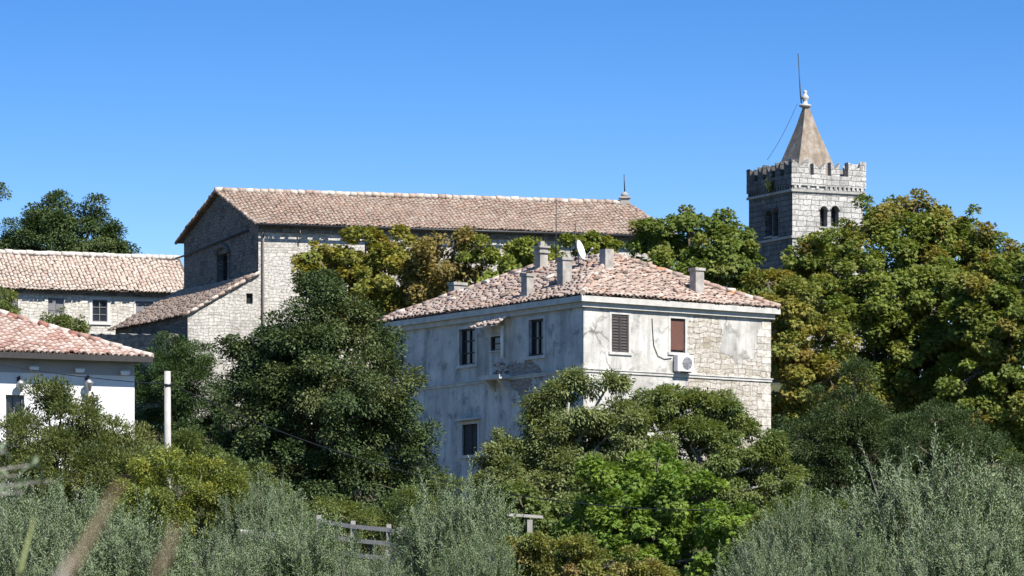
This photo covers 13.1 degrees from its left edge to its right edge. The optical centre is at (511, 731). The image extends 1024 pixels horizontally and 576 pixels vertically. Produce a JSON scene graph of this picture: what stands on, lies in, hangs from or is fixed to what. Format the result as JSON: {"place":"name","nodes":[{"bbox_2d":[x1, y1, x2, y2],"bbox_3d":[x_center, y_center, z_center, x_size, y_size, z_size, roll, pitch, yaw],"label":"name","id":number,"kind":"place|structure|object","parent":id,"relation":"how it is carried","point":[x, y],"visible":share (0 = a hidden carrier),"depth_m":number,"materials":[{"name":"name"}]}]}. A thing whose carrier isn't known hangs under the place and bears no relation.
{"place":"outdoors","nodes":[
{"label":"outdoors","id":0,"kind":"place"},
{"bbox_2d":[0,0,1023,374],"label":"sky","id":1,"kind":"structure","parent":0,"point":[150,107],"materials":[{"name":"blue"}]},
{"bbox_2d":[135,383,1023,575],"bbox_3d":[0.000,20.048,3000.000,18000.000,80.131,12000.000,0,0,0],"label":"ground","id":2,"kind":"structure","parent":0,"point":[775,386],"depth_m":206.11,"materials":[{"name":"green plant"}]},
{"bbox_2d":[0,182,12,200],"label":"oak tree","id":3,"kind":"object","parent":2,"relation":"on","point":[2,184],"visible":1,"depth_m":239.83,"materials":[{"name":"green plant"}]},
{"bbox_2d":[0,285,21,313],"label":"shrub","id":4,"kind":"object","parent":2,"relation":"on","point":[5,304],"visible":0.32,"depth_m":227.00,"materials":[{"name":"green plant"}]},
{"bbox_2d":[17,516,36,575],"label":"grass stalk","id":5,"kind":"object","parent":2,"relation":"on","point":[22,560],"depth_m":11.00,"materials":[{"name":"plant"}]},
{"bbox_2d":[0,442,63,498],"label":"olive tree","id":6,"kind":"object","parent":2,"relation":"on","point":[19,484],"visible":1,"depth_m":13.91,"materials":[{"name":"grey plant"}]},
{"bbox_2d":[0,460,80,564],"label":"olive tree","id":7,"kind":"object","parent":2,"relation":"on","point":[46,507],"visible":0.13,"depth_m":102.81,"materials":[{"name":"green plant"}]},
{"bbox_2d":[0,487,115,575],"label":"olive tree","id":8,"kind":"object","parent":2,"relation":"on","point":[46,563],"visible":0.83,"depth_m":89.48,"materials":[{"name":"green plant"}]},
{"bbox_2d":[39,306,90,333],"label":"shrub","id":9,"kind":"object","parent":2,"relation":"on","point":[66,321],"visible":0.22,"depth_m":227.47,"materials":[{"name":"green plant"}]},
{"bbox_2d":[0,188,142,253],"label":"oak tree","id":10,"kind":"object","parent":2,"relation":"on","point":[49,226],"visible":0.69,"depth_m":260.79,"materials":[{"name":"green plant"}]},
{"bbox_2d":[57,546,85,575],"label":"grass stalk","id":11,"kind":"object","parent":2,"relation":"on","point":[62,572],"depth_m":4.60,"materials":[{"name":"plant"}]},
{"bbox_2d":[0,309,153,528],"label":"white house","id":12,"kind":"structure","parent":2,"relation":"on","point":[25,342],"depth_m":139.34,"materials":[{"name":"paint"}]},
{"bbox_2d":[6,395,22,447],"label":"window","id":13,"kind":"structure","parent":12,"relation":"in","point":[11,400],"depth_m":138.70,"materials":[{"name":"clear glass"}]},
{"bbox_2d":[16,376,23,391],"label":"wall lantern","id":14,"kind":"object","parent":12,"relation":"attached to","point":[19,382],"depth_m":138.35,"materials":[{"name":"glass"}]},
{"bbox_2d":[28,366,38,370],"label":"vent","id":15,"kind":"object","parent":12,"relation":"attached to","point":[34,367],"visible":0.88,"depth_m":138.59,"materials":[{"name":"metal"}]},
{"bbox_2d":[74,368,84,372],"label":"vent","id":16,"kind":"object","parent":12,"relation":"attached to","point":[79,370],"visible":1,"depth_m":139.14,"materials":[{"name":"metal"}]},
{"bbox_2d":[84,375,93,390],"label":"wall lantern","id":17,"kind":"object","parent":12,"relation":"attached to","point":[88,382],"depth_m":139.16,"materials":[{"name":"glass"}]},
{"bbox_2d":[120,370,129,374],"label":"vent","id":18,"kind":"object","parent":12,"relation":"attached to","point":[124,372],"visible":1,"depth_m":139.67,"materials":[{"name":"metal"}]},
{"bbox_2d":[21,465,143,547],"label":"olive tree","id":19,"kind":"object","parent":2,"relation":"on","point":[89,501],"visible":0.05,"depth_m":105.64,"materials":[{"name":"green plant"}]},
{"bbox_2d":[0,249,183,334],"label":"stone building","id":20,"kind":"structure","parent":2,"relation":"on","point":[103,292],"depth_m":237.77,"materials":[{"name":"tile"}]},
{"bbox_2d":[92,300,106,321],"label":"window","id":21,"kind":"structure","parent":20,"relation":"in","point":[99,307],"depth_m":237.44,"materials":[{"name":"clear glass"}]},
{"bbox_2d":[63,478,126,575],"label":"grass stalk","id":22,"kind":"object","parent":2,"relation":"on","point":[76,558],"depth_m":4.20,"materials":[{"name":"plant"}]},
{"bbox_2d":[0,373,194,550],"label":"bay shrub","id":23,"kind":"object","parent":2,"relation":"on","point":[82,447],"visible":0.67,"depth_m":118.46,"materials":[{"name":"green plant"}]},
{"bbox_2d":[52,483,199,575],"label":"olive tree","id":24,"kind":"object","parent":2,"relation":"on","point":[127,557],"visible":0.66,"depth_m":92.34,"materials":[{"name":"green plant"}]},
{"bbox_2d":[90,333,177,428],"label":"garden wall","id":25,"kind":"structure","parent":2,"relation":"on","point":[138,341],"depth_m":220.00,"materials":[{"name":"stone"}]},
{"bbox_2d":[153,524,178,575],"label":"grass stalk","id":26,"kind":"object","parent":2,"relation":"on","point":[161,562],"depth_m":4.00,"materials":[{"name":"plant"}]},
{"bbox_2d":[163,371,172,488],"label":"utility pole","id":27,"kind":"object","parent":2,"relation":"on","point":[167,383],"visible":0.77,"depth_m":125.92,"materials":[{"name":"concrete"}]},
{"bbox_2d":[0,364,161,383],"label":"utility cable","id":28,"kind":"object","parent":27,"relation":"attached to","point":[81,376],"visible":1,"depth_m":130.37,"materials":[{"name":"black rubber"}]},
{"bbox_2d":[172,384,714,510],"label":"utility cable","id":29,"kind":"object","parent":27,"relation":"attached to","point":[439,479],"visible":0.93,"depth_m":118.71,"materials":[{"name":"black rubber"}]},
{"bbox_2d":[107,443,260,556],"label":"shrub","id":30,"kind":"object","parent":2,"relation":"on","point":[161,499],"visible":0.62,"depth_m":112.76,"materials":[{"name":"green plant"}]},
{"bbox_2d":[135,330,239,501],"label":"cypress shrub","id":31,"kind":"object","parent":2,"relation":"on","point":[179,364],"visible":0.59,"depth_m":171.29,"materials":[{"name":"green plant"}]},
{"bbox_2d":[153,511,271,575],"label":"olive tree","id":32,"kind":"object","parent":2,"relation":"on","point":[206,565],"visible":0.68,"depth_m":94.74,"materials":[{"name":"green plant"}]},
{"bbox_2d":[129,427,313,560],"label":"shrub","id":33,"kind":"object","parent":2,"relation":"on","point":[188,440],"visible":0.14,"depth_m":129.80,"materials":[{"name":"green plant"}]},
{"bbox_2d":[220,499,307,571],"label":"olive tree","id":34,"kind":"object","parent":2,"relation":"on","point":[243,540],"visible":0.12,"depth_m":98.84,"materials":[{"name":"green plant"}]},
{"bbox_2d":[241,529,290,544],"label":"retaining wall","id":35,"kind":"structure","parent":2,"relation":"on","point":[258,535],"depth_m":109.05,"materials":[{"name":"stone"}]},
{"bbox_2d":[212,460,325,561],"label":"olive tree","id":36,"kind":"object","parent":2,"relation":"on","point":[279,500],"visible":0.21,"depth_m":111.53,"materials":[{"name":"green plant"}]},
{"bbox_2d":[238,499,374,575],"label":"olive tree","id":37,"kind":"object","parent":2,"relation":"on","point":[283,558],"visible":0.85,"depth_m":96.40,"materials":[{"name":"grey plant"}]},
{"bbox_2d":[199,266,453,534],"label":"hornbeam tree","id":38,"kind":"object","parent":2,"relation":"on","point":[350,411],"visible":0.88,"depth_m":163.39,"materials":[{"name":"green plant"}]},
{"bbox_2d":[317,515,401,570],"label":"wooden fence","id":39,"kind":"object","parent":2,"relation":"on","point":[386,529],"visible":0.49,"depth_m":104.47,"materials":[{"name":"grey wood"}]},
{"bbox_2d":[290,223,443,372],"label":"chestnut tree","id":40,"kind":"object","parent":2,"relation":"on","point":[373,267],"visible":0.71,"depth_m":211.55,"materials":[{"name":"green plant"}]},
{"bbox_2d":[317,536,416,575],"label":"olive tree","id":41,"kind":"object","parent":2,"relation":"on","point":[367,571],"visible":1,"depth_m":91.84,"materials":[{"name":"green plant"}]},
{"bbox_2d":[291,473,480,563],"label":"shrub","id":42,"kind":"object","parent":2,"relation":"on","point":[358,516],"visible":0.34,"depth_m":139.95,"materials":[{"name":"green plant"}]},
{"bbox_2d":[108,175,675,425],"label":"stone church","id":43,"kind":"structure","parent":2,"relation":"on","point":[242,246],"depth_m":223.09,"materials":[{"name":"stone"}]},
{"bbox_2d":[223,254,226,280],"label":"window","id":44,"kind":"structure","parent":43,"relation":"in","point":[224,256],"depth_m":224.42,"materials":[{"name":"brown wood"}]},
{"bbox_2d":[246,293,251,303],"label":"window","id":45,"kind":"structure","parent":43,"relation":"in","point":[248,296],"depth_m":220.03,"materials":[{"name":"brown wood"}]},
{"bbox_2d":[385,224,493,313],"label":"chestnut tree","id":46,"kind":"object","parent":2,"relation":"on","point":[425,258],"visible":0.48,"depth_m":210.38,"materials":[{"name":"green plant"}]},
{"bbox_2d":[366,456,536,575],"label":"olive tree","id":47,"kind":"object","parent":2,"relation":"on","point":[421,553],"visible":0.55,"depth_m":100.43,"materials":[{"name":"green plant"}]},
{"bbox_2d":[426,519,532,575],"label":"olive tree","id":48,"kind":"object","parent":2,"relation":"on","point":[475,566],"visible":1,"depth_m":94.73,"materials":[{"name":"green plant"}]},
{"bbox_2d":[455,233,567,281],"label":"chestnut tree","id":49,"kind":"object","parent":2,"relation":"on","point":[519,254],"visible":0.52,"depth_m":209.75,"materials":[{"name":"green plant"}]},
{"bbox_2d":[507,513,542,539],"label":"wooden fence","id":50,"kind":"object","parent":2,"relation":"on","point":[529,526],"visible":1,"depth_m":101.00,"materials":[{"name":"grey wood"}]},
{"bbox_2d":[466,474,600,575],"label":"maple tree","id":51,"kind":"object","parent":2,"relation":"on","point":[550,513],"visible":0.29,"depth_m":131.59,"materials":[{"name":"green plant"}]},
{"bbox_2d":[464,363,654,538],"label":"walnut tree","id":52,"kind":"object","parent":2,"relation":"on","point":[548,448],"visible":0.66,"depth_m":162.61,"materials":[{"name":"green plant"}]},
{"bbox_2d":[375,241,780,515],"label":"old house","id":53,"kind":"structure","parent":2,"relation":"on","point":[485,354],"depth_m":184.33,"materials":[{"name":"stone"}]},
{"bbox_2d":[462,328,474,364],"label":"window","id":54,"kind":"structure","parent":53,"relation":"in","point":[468,335],"depth_m":187.24,"materials":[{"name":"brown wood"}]},
{"bbox_2d":[492,336,499,350],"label":"window","id":55,"kind":"structure","parent":53,"relation":"in","point":[495,340],"depth_m":185.37,"materials":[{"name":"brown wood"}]},
{"bbox_2d":[531,319,542,355],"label":"window","id":56,"kind":"structure","parent":53,"relation":"in","point":[536,325],"depth_m":183.03,"materials":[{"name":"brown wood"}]},
{"bbox_2d":[555,200,556,263],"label":"aerial mast","id":57,"kind":"object","parent":53,"relation":"on","point":[556,235],"visible":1,"depth_m":189.49,"materials":[{"name":"metal"}]},
{"bbox_2d":[575,223,583,259],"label":"television aerial","id":58,"kind":"object","parent":53,"relation":"on","point":[575,239],"visible":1,"depth_m":188.48,"materials":[{"name":"metal"}]},
{"bbox_2d":[576,240,593,265],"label":"satellite dish","id":59,"kind":"object","parent":53,"relation":"on","point":[580,249],"visible":1,"depth_m":186.42,"materials":[{"name":"metal"}]},
{"bbox_2d":[674,355,692,377],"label":"air conditioner","id":60,"kind":"object","parent":53,"relation":"attached to","point":[683,363],"visible":1,"depth_m":182.46,"materials":[{"name":"white paint"}]},
{"bbox_2d":[478,530,681,575],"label":"vine shrub","id":61,"kind":"object","parent":2,"relation":"on","point":[586,561],"visible":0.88,"depth_m":99.62,"materials":[{"name":"green plant"}]},
{"bbox_2d":[557,230,623,256],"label":"tree","id":62,"kind":"object","parent":2,"relation":"on","point":[597,242],"visible":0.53,"depth_m":207.72,"materials":[{"name":"green plant"}]},
{"bbox_2d":[551,441,758,575],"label":"maple tree","id":63,"kind":"object","parent":2,"relation":"on","point":[678,531],"visible":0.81,"depth_m":125.33,"materials":[{"name":"green plant"}]},
{"bbox_2d":[622,204,777,296],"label":"chestnut tree","id":64,"kind":"object","parent":2,"relation":"on","point":[729,254],"visible":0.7,"depth_m":205.22,"materials":[{"name":"green plant"}]},
{"bbox_2d":[619,382,813,529],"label":"walnut tree","id":65,"kind":"object","parent":2,"relation":"on","point":[715,439],"visible":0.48,"depth_m":165.35,"materials":[{"name":"green plant"}]},
{"bbox_2d":[711,520,825,575],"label":"olive tree","id":66,"kind":"object","parent":2,"relation":"on","point":[758,565],"visible":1,"depth_m":87.63,"materials":[{"name":"green plant"}]},
{"bbox_2d":[720,485,849,571],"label":"shrub","id":67,"kind":"object","parent":2,"relation":"on","point":[757,518],"visible":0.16,"depth_m":103.46,"materials":[{"name":"green plant"}]},
{"bbox_2d":[740,474,849,575],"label":"olive tree","id":68,"kind":"object","parent":2,"relation":"on","point":[800,545],"visible":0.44,"depth_m":100.51,"materials":[{"name":"green plant"}]},
{"bbox_2d":[756,412,850,502],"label":"shrub","id":69,"kind":"object","parent":2,"relation":"on","point":[796,419],"visible":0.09,"depth_m":185.70,"materials":[{"name":"green plant"}]},
{"bbox_2d":[746,54,865,382],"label":"bell tower","id":70,"kind":"structure","parent":2,"relation":"on","point":[815,190],"depth_m":246.38,"materials":[{"name":"stone"}]},
{"bbox_2d":[761,174,775,193],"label":"weed","id":71,"kind":"object","parent":70,"relation":"on","point":[770,183],"visible":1,"depth_m":246.55,"materials":[{"name":"green plant"}]},
{"bbox_2d":[736,267,876,436],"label":"chestnut tree","id":72,"kind":"object","parent":2,"relation":"on","point":[794,367],"visible":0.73,"depth_m":202.38,"materials":[{"name":"green plant"}]},
{"bbox_2d":[776,353,930,516],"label":"yew tree","id":73,"kind":"object","parent":2,"relation":"on","point":[864,418],"visible":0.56,"depth_m":178.74,"materials":[{"name":"green plant"}]},
{"bbox_2d":[801,511,905,575],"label":"olive tree","id":74,"kind":"object","parent":2,"relation":"on","point":[863,563],"visible":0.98,"depth_m":91.70,"materials":[{"name":"green plant"}]},
{"bbox_2d":[776,188,1016,444],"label":"chestnut tree","id":75,"kind":"object","parent":2,"relation":"on","point":[894,306],"visible":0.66,"depth_m":211.45,"materials":[{"name":"green plant"}]},
{"bbox_2d":[807,423,1023,575],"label":"olive tree","id":76,"kind":"object","parent":2,"relation":"on","point":[919,509],"visible":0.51,"depth_m":95.19,"materials":[{"name":"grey plant"}]},
{"bbox_2d":[877,397,1023,513],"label":"yew tree","id":77,"kind":"object","parent":2,"relation":"on","point":[953,431],"visible":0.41,"depth_m":175.17,"materials":[{"name":"green plant"}]},
{"bbox_2d":[887,496,1023,575],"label":"olive tree","id":78,"kind":"object","parent":2,"relation":"on","point":[951,559],"visible":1,"depth_m":87.39,"materials":[{"name":"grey plant"}]},
{"bbox_2d":[926,443,1023,571],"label":"olive tree","id":79,"kind":"object","parent":2,"relation":"on","point":[1018,486],"visible":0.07,"depth_m":97.68,"materials":[{"name":"green plant"}]},
{"bbox_2d":[934,238,1023,462],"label":"chestnut tree","id":80,"kind":"object","parent":2,"relation":"on","point":[988,293],"visible":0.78,"depth_m":207.01,"materials":[{"name":"green plant"}]}
]}

